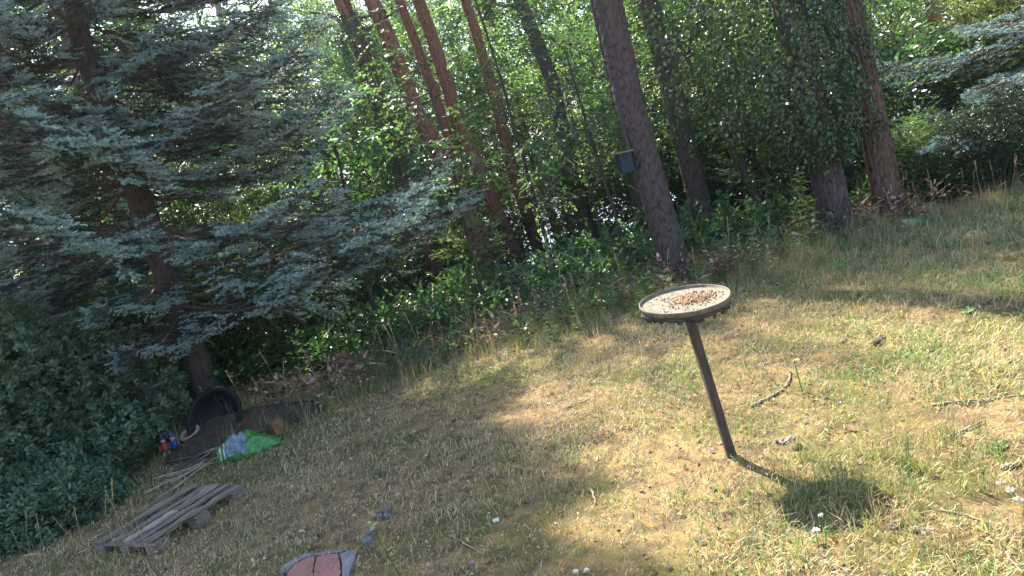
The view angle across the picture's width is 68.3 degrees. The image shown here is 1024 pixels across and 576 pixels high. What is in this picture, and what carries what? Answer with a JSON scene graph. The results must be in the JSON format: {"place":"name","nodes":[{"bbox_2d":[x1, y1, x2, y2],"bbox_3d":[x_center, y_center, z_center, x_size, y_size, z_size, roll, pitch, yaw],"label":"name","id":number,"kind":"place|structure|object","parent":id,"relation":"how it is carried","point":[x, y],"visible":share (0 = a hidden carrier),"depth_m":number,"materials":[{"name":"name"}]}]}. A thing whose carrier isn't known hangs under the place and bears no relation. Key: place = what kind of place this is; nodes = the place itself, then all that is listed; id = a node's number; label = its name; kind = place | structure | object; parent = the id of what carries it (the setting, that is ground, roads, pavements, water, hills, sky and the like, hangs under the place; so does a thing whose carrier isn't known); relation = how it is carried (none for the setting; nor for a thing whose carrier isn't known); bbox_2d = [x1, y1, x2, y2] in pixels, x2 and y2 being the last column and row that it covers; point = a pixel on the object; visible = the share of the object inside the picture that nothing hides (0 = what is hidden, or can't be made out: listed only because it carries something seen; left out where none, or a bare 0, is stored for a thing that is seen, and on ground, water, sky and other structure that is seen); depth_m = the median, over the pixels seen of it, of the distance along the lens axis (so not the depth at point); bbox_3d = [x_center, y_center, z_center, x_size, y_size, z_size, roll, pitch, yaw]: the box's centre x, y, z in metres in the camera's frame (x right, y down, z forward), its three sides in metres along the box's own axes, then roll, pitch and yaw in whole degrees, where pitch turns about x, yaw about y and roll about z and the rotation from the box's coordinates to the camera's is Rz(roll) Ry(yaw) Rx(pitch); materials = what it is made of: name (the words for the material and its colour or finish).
{"place":"outdoors","nodes":[
{"label":"outdoors","id":0,"kind":"place"},
{"bbox_2d":[0,44,1023,575],"bbox_3d":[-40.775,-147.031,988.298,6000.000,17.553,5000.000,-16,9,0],"label":"ground","id":1,"kind":"structure","parent":0,"point":[676,474],"depth_m":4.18,"materials":[{"name":"plant"}]},
{"bbox_2d":[0,442,131,557],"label":"rounded bush","id":2,"kind":"object","parent":1,"relation":"on","point":[32,494],"visible":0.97,"depth_m":5.45,"materials":[{"name":"green plant"}]},
{"bbox_2d":[0,89,146,321],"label":"sapling","id":3,"kind":"object","parent":1,"relation":"on","point":[29,268],"visible":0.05,"depth_m":9.40,"materials":[{"name":"green plant"}]},
{"bbox_2d":[0,292,193,532],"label":"rounded bush","id":4,"kind":"object","parent":1,"relation":"on","point":[43,373],"visible":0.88,"depth_m":6.36,"materials":[{"name":"green plant"}]},
{"bbox_2d":[0,50,233,356],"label":"blue spruce","id":5,"kind":"object","parent":1,"relation":"on","point":[106,261],"visible":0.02,"depth_m":11.10,"materials":[{"name":"green plant"}]},
{"bbox_2d":[0,105,245,342],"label":"sapling","id":6,"kind":"object","parent":1,"relation":"on","point":[174,223],"visible":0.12,"depth_m":10.42,"materials":[{"name":"green plant"}]},
{"bbox_2d":[2,2,273,288],"bbox_3d":[-7.271,-1.915,13.771,7.498,8.935,7.603,-12,10,22],"label":"broadleaf tree","id":7,"kind":"object","parent":1,"relation":"on","point":[74,90],"visible":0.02,"depth_m":12.92,"materials":[{"name":"green plant"}]},
{"bbox_2d":[35,248,248,357],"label":"bush","id":8,"kind":"object","parent":1,"relation":"on","point":[114,281],"visible":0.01,"depth_m":12.58,"materials":[{"name":"green plant"}]},
{"bbox_2d":[75,283,210,359],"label":"shrub","id":9,"kind":"object","parent":1,"relation":"on","point":[113,322],"visible":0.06,"depth_m":9.28,"materials":[{"name":"green plant"}]},
{"bbox_2d":[65,260,246,390],"bbox_3d":[-5.045,0.603,9.940,2.886,1.916,2.338,-13,9,14],"label":"shrub","id":10,"kind":"object","parent":1,"relation":"on","point":[134,320],"visible":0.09,"depth_m":9.49,"materials":[{"name":"green plant"}]},
{"bbox_2d":[94,483,246,554],"bbox_3d":[-2.209,1.502,4.927,0.623,0.141,0.725,-10,10,30],"label":"wooden pallet","id":11,"kind":"object","parent":1,"relation":"on","point":[191,499],"visible":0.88,"depth_m":4.82,"materials":[{"name":"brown wood"}]},
{"bbox_2d":[0,0,374,291],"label":"broadleaf tree","id":12,"kind":"object","parent":1,"relation":"on","point":[184,26],"visible":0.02,"depth_m":13.89,"materials":[{"name":"green plant"}]},
{"bbox_2d":[119,189,255,362],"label":"sapling","id":13,"kind":"object","parent":1,"relation":"on","point":[189,212],"visible":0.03,"depth_m":13.60,"materials":[{"name":"green plant"}]},
{"bbox_2d":[131,271,287,369],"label":"shrub","id":14,"kind":"object","parent":1,"relation":"on","point":[213,338],"visible":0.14,"depth_m":9.79,"materials":[{"name":"green plant"}]},
{"bbox_2d":[17,0,404,323],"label":"broadleaf tree","id":15,"kind":"object","parent":1,"relation":"on","point":[312,85],"visible":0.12,"depth_m":14.09,"materials":[{"name":"green plant"}]},
{"bbox_2d":[186,386,241,435],"bbox_3d":[-2.614,1.125,6.664,0.538,0.479,0.378,-16,9,0],"label":"mortar tub","id":16,"kind":"object","parent":1,"relation":"on","point":[205,405],"visible":0.51,"depth_m":6.71,"materials":[{"name":"black plastic"}]},
{"bbox_2d":[107,124,328,328],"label":"sapling","id":17,"kind":"object","parent":1,"relation":"on","point":[230,207],"visible":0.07,"depth_m":12.80,"materials":[{"name":"green plant"}]},
{"bbox_2d":[140,243,325,370],"bbox_3d":[-3.508,0.229,10.082,2.143,1.757,2.646,-16,9,-1],"label":"shrub","id":18,"kind":"object","parent":1,"relation":"on","point":[263,325],"visible":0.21,"depth_m":9.45,"materials":[{"name":"green plant"}]},
{"bbox_2d":[0,0,488,422],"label":"blue spruce","id":19,"kind":"object","parent":1,"relation":"on","point":[87,134],"visible":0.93,"depth_m":7.21,"materials":[{"name":"green plant"}]},
{"bbox_2d":[161,400,335,467],"bbox_3d":[-2.367,1.214,6.655,1.856,0.258,1.086,-16,9,0],"label":"soil heap","id":20,"kind":"object","parent":1,"relation":"on","point":[207,433],"visible":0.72,"depth_m":6.54,"materials":[{"name":"brown soil"}]},
{"bbox_2d":[216,429,283,465],"bbox_3d":[-2.107,1.223,6.020,0.525,0.202,0.330,-17,9,-12],"label":"plastic bag","id":21,"kind":"object","parent":1,"relation":"on","point":[244,444],"visible":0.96,"depth_m":5.93,"materials":[{"name":"green plastic"}]},
{"bbox_2d":[130,0,409,317],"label":"broadleaf tree","id":22,"kind":"object","parent":1,"relation":"on","point":[318,61],"visible":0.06,"depth_m":16.28,"materials":[{"name":"green plant"}]},
{"bbox_2d":[217,263,371,354],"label":"bush","id":23,"kind":"object","parent":1,"relation":"on","point":[312,318],"visible":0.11,"depth_m":11.96,"materials":[{"name":"green plant"}]},
{"bbox_2d":[151,103,446,322],"bbox_3d":[-4.018,-0.900,13.464,4.160,4.930,4.272,-10,11,31],"label":"sapling","id":24,"kind":"object","parent":1,"relation":"on","point":[272,192],"visible":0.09,"depth_m":13.27,"materials":[{"name":"green plant"}]},
{"bbox_2d":[279,549,357,575],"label":"cushion","id":25,"kind":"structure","parent":1,"relation":"on","point":[329,566],"depth_m":3.71,"materials":[{"name":"red fabric"}]},
{"bbox_2d":[250,77,413,335],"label":"young tree","id":26,"kind":"object","parent":1,"relation":"on","point":[333,164],"visible":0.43,"depth_m":9.07,"materials":[{"name":"green plant"}]},
{"bbox_2d":[180,0,483,278],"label":"broadleaf tree","id":27,"kind":"object","parent":1,"relation":"on","point":[399,37],"visible":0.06,"depth_m":17.71,"materials":[{"name":"green plant"}]},
{"bbox_2d":[238,126,431,309],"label":"sapling","id":28,"kind":"object","parent":1,"relation":"on","point":[348,184],"visible":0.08,"depth_m":14.68,"materials":[{"name":"green plant"}]},
{"bbox_2d":[261,233,429,333],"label":"bush","id":29,"kind":"object","parent":1,"relation":"on","point":[376,293],"visible":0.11,"depth_m":12.84,"materials":[{"name":"green plant"}]},
{"bbox_2d":[258,0,445,293],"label":"ivy covered pine","id":30,"kind":"object","parent":1,"relation":"on","point":[398,166],"visible":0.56,"depth_m":12.82,"materials":[{"name":"green plant"}]},
{"bbox_2d":[280,217,468,327],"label":"bush","id":31,"kind":"object","parent":1,"relation":"on","point":[390,263],"visible":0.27,"depth_m":12.51,"materials":[{"name":"green plant"}]},
{"bbox_2d":[255,69,493,301],"bbox_3d":[-2.829,-1.631,16.414,5.243,6.050,5.106,-9,11,37],"label":"sapling","id":32,"kind":"object","parent":1,"relation":"on","point":[351,142],"visible":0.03,"depth_m":15.72,"materials":[{"name":"green plant"}]},
{"bbox_2d":[368,521,408,575],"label":"flowering weed","id":33,"kind":"object","parent":1,"relation":"on","point":[373,528],"visible":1,"depth_m":3.38,"materials":[{"name":"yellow plant"}]},
{"bbox_2d":[260,0,517,209],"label":"broadleaf tree","id":34,"kind":"object","parent":1,"relation":"on","point":[330,12],"visible":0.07,"depth_m":17.72,"materials":[{"name":"green plant"}]},
{"bbox_2d":[259,6,527,277],"bbox_3d":[-3.438,-3.632,23.831,9.884,11.615,9.747,-22,11,-33],"label":"broadleaf tree","id":35,"kind":"object","parent":1,"relation":"on","point":[364,96],"visible":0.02,"depth_m":23.46,"materials":[{"name":"green plant"}]},
{"bbox_2d":[291,0,496,284],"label":"pine tree","id":36,"kind":"object","parent":1,"relation":"on","point":[425,126],"visible":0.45,"depth_m":12.87,"materials":[{"name":"red plant"}]},
{"bbox_2d":[328,202,473,319],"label":"bush","id":37,"kind":"object","parent":1,"relation":"on","point":[443,262],"visible":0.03,"depth_m":14.31,"materials":[{"name":"green plant"}]},
{"bbox_2d":[361,0,466,179],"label":"pine tree","id":38,"kind":"object","parent":1,"relation":"on","point":[408,24],"visible":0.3,"depth_m":13.95,"materials":[{"name":"red plant"}]},
{"bbox_2d":[324,89,539,287],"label":"sapling","id":39,"kind":"object","parent":1,"relation":"on","point":[349,149],"visible":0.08,"depth_m":15.50,"materials":[{"name":"green plant"}]},
{"bbox_2d":[342,5,527,310],"bbox_3d":[-0.840,-1.538,9.238,1.876,3.793,2.157,-16,9,0],"label":"young tree","id":40,"kind":"object","parent":1,"relation":"on","point":[445,180],"visible":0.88,"depth_m":8.95,"materials":[{"name":"green plant"}]},
{"bbox_2d":[353,203,530,306],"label":"bush","id":41,"kind":"object","parent":1,"relation":"on","point":[486,234],"visible":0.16,"depth_m":14.33,"materials":[{"name":"green plant"}]},
{"bbox_2d":[302,0,591,261],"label":"broadleaf tree","id":42,"kind":"object","parent":1,"relation":"on","point":[473,183],"visible":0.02,"depth_m":24.90,"materials":[{"name":"green plant"}]},
{"bbox_2d":[308,0,605,263],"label":"broadleaf tree","id":43,"kind":"object","parent":1,"relation":"on","point":[428,51],"visible":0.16,"depth_m":17.58,"materials":[{"name":"green plant"}]},
{"bbox_2d":[347,12,585,261],"bbox_3d":[-0.962,-2.471,16.681,5.799,6.438,5.138,-10,10,30],"label":"sapling","id":44,"kind":"object","parent":1,"relation":"on","point":[454,65],"visible":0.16,"depth_m":15.53,"materials":[{"name":"green plant"}]},
{"bbox_2d":[412,0,525,282],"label":"pine tree","id":45,"kind":"object","parent":1,"relation":"on","point":[491,199],"visible":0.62,"depth_m":13.53,"materials":[{"name":"red plant"}]},
{"bbox_2d":[394,186,545,289],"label":"bush","id":46,"kind":"object","parent":1,"relation":"on","point":[445,265],"visible":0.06,"depth_m":15.06,"materials":[{"name":"green plant"}]},
{"bbox_2d":[428,209,518,293],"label":"sapling","id":47,"kind":"object","parent":1,"relation":"on","point":[462,240],"visible":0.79,"depth_m":10.20,"materials":[{"name":"green plant"}]},
{"bbox_2d":[445,0,552,260],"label":"young tree","id":48,"kind":"object","parent":1,"relation":"on","point":[483,66],"visible":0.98,"depth_m":10.79,"materials":[{"name":"green plant"}]},
{"bbox_2d":[460,0,546,264],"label":"pine tree","id":49,"kind":"object","parent":1,"relation":"on","point":[474,27],"visible":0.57,"depth_m":14.23,"materials":[{"name":"red plant"}]},
{"bbox_2d":[7,119,1005,448],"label":"undergrowth","id":50,"kind":"object","parent":1,"relation":"on","point":[359,327],"visible":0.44,"depth_m":9.02,"materials":[{"name":"green plant"}]},
{"bbox_2d":[377,0,642,253],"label":"broadleaf tree","id":51,"kind":"object","parent":1,"relation":"on","point":[458,5],"visible":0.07,"depth_m":18.64,"materials":[{"name":"green plant"}]},
{"bbox_2d":[0,180,1023,575],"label":"leaf litter","id":52,"kind":"object","parent":1,"relation":"on","point":[598,434],"visible":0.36,"depth_m":4.45,"materials":[{"name":"brown plant"}]},
{"bbox_2d":[408,26,615,260],"bbox_3d":[0.380,-2.591,16.585,5.106,6.050,5.243,-23,12,-39],"label":"sapling","id":53,"kind":"object","parent":1,"relation":"on","point":[514,96],"visible":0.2,"depth_m":15.84,"materials":[{"name":"green plant"}]},
{"bbox_2d":[5,161,1023,474],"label":"weeds","id":54,"kind":"object","parent":1,"relation":"on","point":[583,295],"visible":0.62,"depth_m":7.56,"materials":[{"name":"green plant"}]},
{"bbox_2d":[6,200,1023,575],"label":"clover","id":55,"kind":"object","parent":1,"relation":"on","point":[596,418],"visible":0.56,"depth_m":4.56,"materials":[{"name":"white plant"}]},
{"bbox_2d":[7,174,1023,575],"bbox_3d":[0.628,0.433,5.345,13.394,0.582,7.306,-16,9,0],"label":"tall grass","id":56,"kind":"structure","parent":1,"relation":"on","point":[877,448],"depth_m":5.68,"materials":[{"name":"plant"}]},
{"bbox_2d":[368,0,691,195],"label":"broadleaf tree","id":57,"kind":"object","parent":1,"relation":"on","point":[498,53],"visible":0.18,"depth_m":17.08,"materials":[{"name":"green plant"}]},
{"bbox_2d":[435,0,651,232],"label":"broadleaf tree","id":58,"kind":"object","parent":1,"relation":"on","point":[515,77],"visible":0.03,"depth_m":23.77,"materials":[{"name":"green plant"}]},
{"bbox_2d":[450,25,652,255],"bbox_3d":[1.117,-2.539,15.292,4.348,5.448,4.907,-9,11,36],"label":"sapling","id":59,"kind":"object","parent":1,"relation":"on","point":[511,132],"visible":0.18,"depth_m":14.99,"materials":[{"name":"green plant"}]},
{"bbox_2d":[513,0,596,239],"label":"pine tree","id":60,"kind":"object","parent":1,"relation":"on","point":[582,211],"visible":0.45,"depth_m":12.52,"materials":[{"name":"brown plant"}]},
{"bbox_2d":[485,176,631,290],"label":"bush","id":61,"kind":"object","parent":1,"relation":"on","point":[562,213],"visible":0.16,"depth_m":14.55,"materials":[{"name":"green plant"}]},
{"bbox_2d":[400,0,739,206],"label":"broadleaf tree","id":62,"kind":"object","parent":1,"relation":"on","point":[541,7],"visible":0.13,"depth_m":17.10,"materials":[{"name":"green plant"}]},
{"bbox_2d":[484,0,658,247],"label":"young tree","id":63,"kind":"object","parent":1,"relation":"on","point":[577,89],"visible":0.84,"depth_m":9.80,"materials":[{"name":"green plant"}]},
{"bbox_2d":[487,71,677,245],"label":"young tree","id":64,"kind":"object","parent":1,"relation":"on","point":[611,159],"visible":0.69,"depth_m":10.35,"materials":[{"name":"green plant"}]},
{"bbox_2d":[476,0,739,227],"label":"sapling","id":65,"kind":"object","parent":1,"relation":"on","point":[584,36],"visible":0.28,"depth_m":12.28,"materials":[{"name":"green plant"}]},
{"bbox_2d":[589,0,650,241],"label":"pine tree","id":66,"kind":"object","parent":1,"relation":"on","point":[635,197],"visible":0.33,"depth_m":11.40,"materials":[{"name":"brown plant"}]},
{"bbox_2d":[501,0,770,223],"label":"sapling","id":67,"kind":"object","parent":1,"relation":"on","point":[599,74],"visible":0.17,"depth_m":13.16,"materials":[{"name":"green plant"}]},
{"bbox_2d":[593,0,696,287],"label":"pine tree","id":68,"kind":"object","parent":1,"relation":"on","point":[665,231],"visible":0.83,"depth_m":7.58,"materials":[{"name":"brown plant"}]},
{"bbox_2d":[611,129,634,173],"bbox_3d":[1.102,-1.363,7.546,0.189,0.424,0.159,-17,9,-12],"label":"nest box","id":69,"kind":"object","parent":68,"relation":"hanging from","point":[624,161],"visible":1,"depth_m":7.52,"materials":[{"name":"blue paint"}]},
{"bbox_2d":[549,125,747,245],"bbox_3d":[2.357,-1.596,12.874,3.848,2.555,3.117,-21,11,-32],"label":"bush","id":70,"kind":"object","parent":1,"relation":"on","point":[626,213],"visible":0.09,"depth_m":12.99,"materials":[{"name":"green plant"}]},
{"bbox_2d":[504,89,793,250],"bbox_3d":[2.324,-1.611,12.677,4.235,3.238,4.962,-17,9,-9],"label":"bush","id":71,"kind":"object","parent":1,"relation":"on","point":[598,191],"visible":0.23,"depth_m":12.29,"materials":[{"name":"green plant"}]},
{"bbox_2d":[497,0,810,203],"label":"broadleaf tree","id":72,"kind":"object","parent":1,"relation":"on","point":[557,5],"visible":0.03,"depth_m":16.48,"materials":[{"name":"green plant"}]},
{"bbox_2d":[557,0,778,203],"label":"sapling","id":73,"kind":"object","parent":1,"relation":"on","point":[590,109],"visible":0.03,"depth_m":14.87,"materials":[{"name":"green plant"}]},
{"bbox_2d":[566,0,783,192],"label":"sapling","id":74,"kind":"object","parent":1,"relation":"on","point":[647,67],"visible":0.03,"depth_m":12.26,"materials":[{"name":"green plant"}]},
{"bbox_2d":[638,0,714,234],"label":"pine tree","id":75,"kind":"object","parent":1,"relation":"on","point":[693,177],"visible":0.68,"depth_m":9.99,"materials":[{"name":"brown plant"}]},
{"bbox_2d":[639,284,736,458],"bbox_3d":[0.926,0.453,3.635,0.432,0.894,0.428,-16,9,0],"label":"bird feeder","id":76,"kind":"object","parent":1,"relation":"on","point":[693,315],"visible":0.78,"depth_m":3.59,"materials":[{"name":"wood"}]},
{"bbox_2d":[647,289,723,312],"bbox_3d":[0.825,0.050,3.584,0.363,0.024,0.334,-12,14,0],"label":"food","id":77,"kind":"object","parent":76,"relation":"in","point":[692,296],"visible":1,"depth_m":3.57,"materials":[{"name":"beige food"}]},
{"bbox_2d":[628,0,770,222],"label":"young tree","id":78,"kind":"object","parent":1,"relation":"on","point":[704,110],"visible":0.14,"depth_m":11.30,"materials":[{"name":"green plant"}]},
{"bbox_2d":[628,0,772,211],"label":"young tree","id":79,"kind":"object","parent":1,"relation":"on","point":[739,164],"visible":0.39,"depth_m":9.41,"materials":[{"name":"green plant"}]},
{"bbox_2d":[602,103,806,224],"bbox_3d":[3.331,-1.929,13.278,3.789,2.897,4.439,-20,10,-24],"label":"bush","id":80,"kind":"object","parent":1,"relation":"on","point":[678,175],"visible":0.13,"depth_m":12.02,"materials":[{"name":"green plant"}]},
{"bbox_2d":[625,0,786,215],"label":"young tree","id":81,"kind":"object","parent":1,"relation":"on","point":[737,69],"visible":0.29,"depth_m":9.98,"materials":[{"name":"green plant"}]},
{"bbox_2d":[544,0,884,189],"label":"broadleaf tree","id":82,"kind":"object","parent":1,"relation":"on","point":[677,50],"visible":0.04,"depth_m":15.09,"materials":[{"name":"green plant"}]},
{"bbox_2d":[621,0,810,214],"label":"sapling","id":83,"kind":"object","parent":1,"relation":"on","point":[710,153],"visible":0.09,"depth_m":11.49,"materials":[{"name":"green plant"}]},
{"bbox_2d":[654,78,809,216],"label":"bush","id":84,"kind":"object","parent":1,"relation":"on","point":[721,178],"visible":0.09,"depth_m":11.62,"materials":[{"name":"green plant"}]},
{"bbox_2d":[545,0,925,107],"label":"broadleaf tree","id":85,"kind":"object","parent":1,"relation":"on","point":[890,7],"depth_m":15.69,"materials":[{"name":"green plant"}]},
{"bbox_2d":[646,1,832,194],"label":"sapling","id":86,"kind":"object","parent":1,"relation":"on","point":[726,86],"visible":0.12,"depth_m":11.14,"materials":[{"name":"green plant"}]},
{"bbox_2d":[692,83,807,200],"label":"sapling","id":87,"kind":"object","parent":1,"relation":"on","point":[752,176],"visible":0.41,"depth_m":9.86,"materials":[{"name":"green plant"}]},
{"bbox_2d":[634,0,876,240],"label":"ivy covered tree","id":88,"kind":"object","parent":1,"relation":"on","point":[825,141],"visible":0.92,"depth_m":7.69,"materials":[{"name":"green plant"}]},
{"bbox_2d":[789,168,824,240],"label":"tall weed","id":89,"kind":"object","parent":1,"relation":"on","point":[805,201],"visible":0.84,"depth_m":7.71,"materials":[{"name":"green plant"}]},
{"bbox_2d":[649,28,965,220],"bbox_3d":[4.470,-2.374,11.744,4.012,3.067,4.700,-23,12,-39],"label":"bush","id":90,"kind":"object","parent":1,"relation":"on","point":[732,188],"visible":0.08,"depth_m":11.51,"materials":[{"name":"green plant"}]},
{"bbox_2d":[712,8,955,199],"bbox_3d":[4.622,-2.547,11.210,3.311,2.715,4.088,-11,10,28],"label":"bush","id":91,"kind":"object","parent":1,"relation":"on","point":[880,42],"visible":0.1,"depth_m":10.78,"materials":[{"name":"green plant"}]},
{"bbox_2d":[770,60,917,193],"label":"sapling","id":92,"kind":"object","parent":1,"relation":"on","point":[888,115],"visible":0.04,"depth_m":9.68,"materials":[{"name":"green plant"}]},
{"bbox_2d":[695,0,1023,189],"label":"bush","id":93,"kind":"object","parent":1,"relation":"on","point":[933,43],"visible":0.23,"depth_m":9.94,"materials":[{"name":"green plant"}]},
{"bbox_2d":[820,0,912,220],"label":"pine tree","id":94,"kind":"object","parent":1,"relation":"on","point":[877,146],"visible":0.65,"depth_m":7.97,"materials":[{"name":"brown plant"}]},
{"bbox_2d":[776,0,994,147],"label":"sapling","id":95,"kind":"object","parent":1,"relation":"on","point":[902,3],"visible":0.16,"depth_m":11.33,"materials":[{"name":"green plant"}]},
{"bbox_2d":[861,94,964,199],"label":"conifer bush","id":96,"kind":"object","parent":1,"relation":"on","point":[910,162],"visible":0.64,"depth_m":8.46,"materials":[{"name":"green plant"}]},
{"bbox_2d":[850,24,1020,163],"bbox_3d":[6.796,-2.950,12.068,4.693,2.462,3.758,-18,9,-13],"label":"bush","id":97,"kind":"object","parent":1,"relation":"on","point":[929,93],"visible":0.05,"depth_m":11.17,"materials":[{"name":"green plant"}]},
{"bbox_2d":[850,7,1023,162],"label":"blue spruce","id":98,"kind":"object","parent":1,"relation":"on","point":[976,51],"visible":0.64,"depth_m":8.62,"materials":[{"name":"green plant"}]},
{"bbox_2d":[874,0,1022,46],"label":"broadleaf tree","id":99,"kind":"object","parent":1,"relation":"on","point":[922,19],"visible":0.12,"depth_m":18.53,"materials":[{"name":"green plant"}]},
{"bbox_2d":[903,0,1023,124],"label":"conifer tree","id":100,"kind":"object","parent":1,"relation":"on","point":[997,5],"visible":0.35,"depth_m":10.03,"materials":[{"name":"green plant"}]},
{"bbox_2d":[929,75,1023,194],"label":"yew bush","id":101,"kind":"object","parent":1,"relation":"on","point":[1012,133],"visible":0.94,"depth_m":7.70,"materials":[{"name":"green plant"}]},
{"bbox_2d":[10,0,1023,275],"label":"sky","id":102,"kind":"structure","parent":0,"point":[213,10],"materials":[{"name":"white"}]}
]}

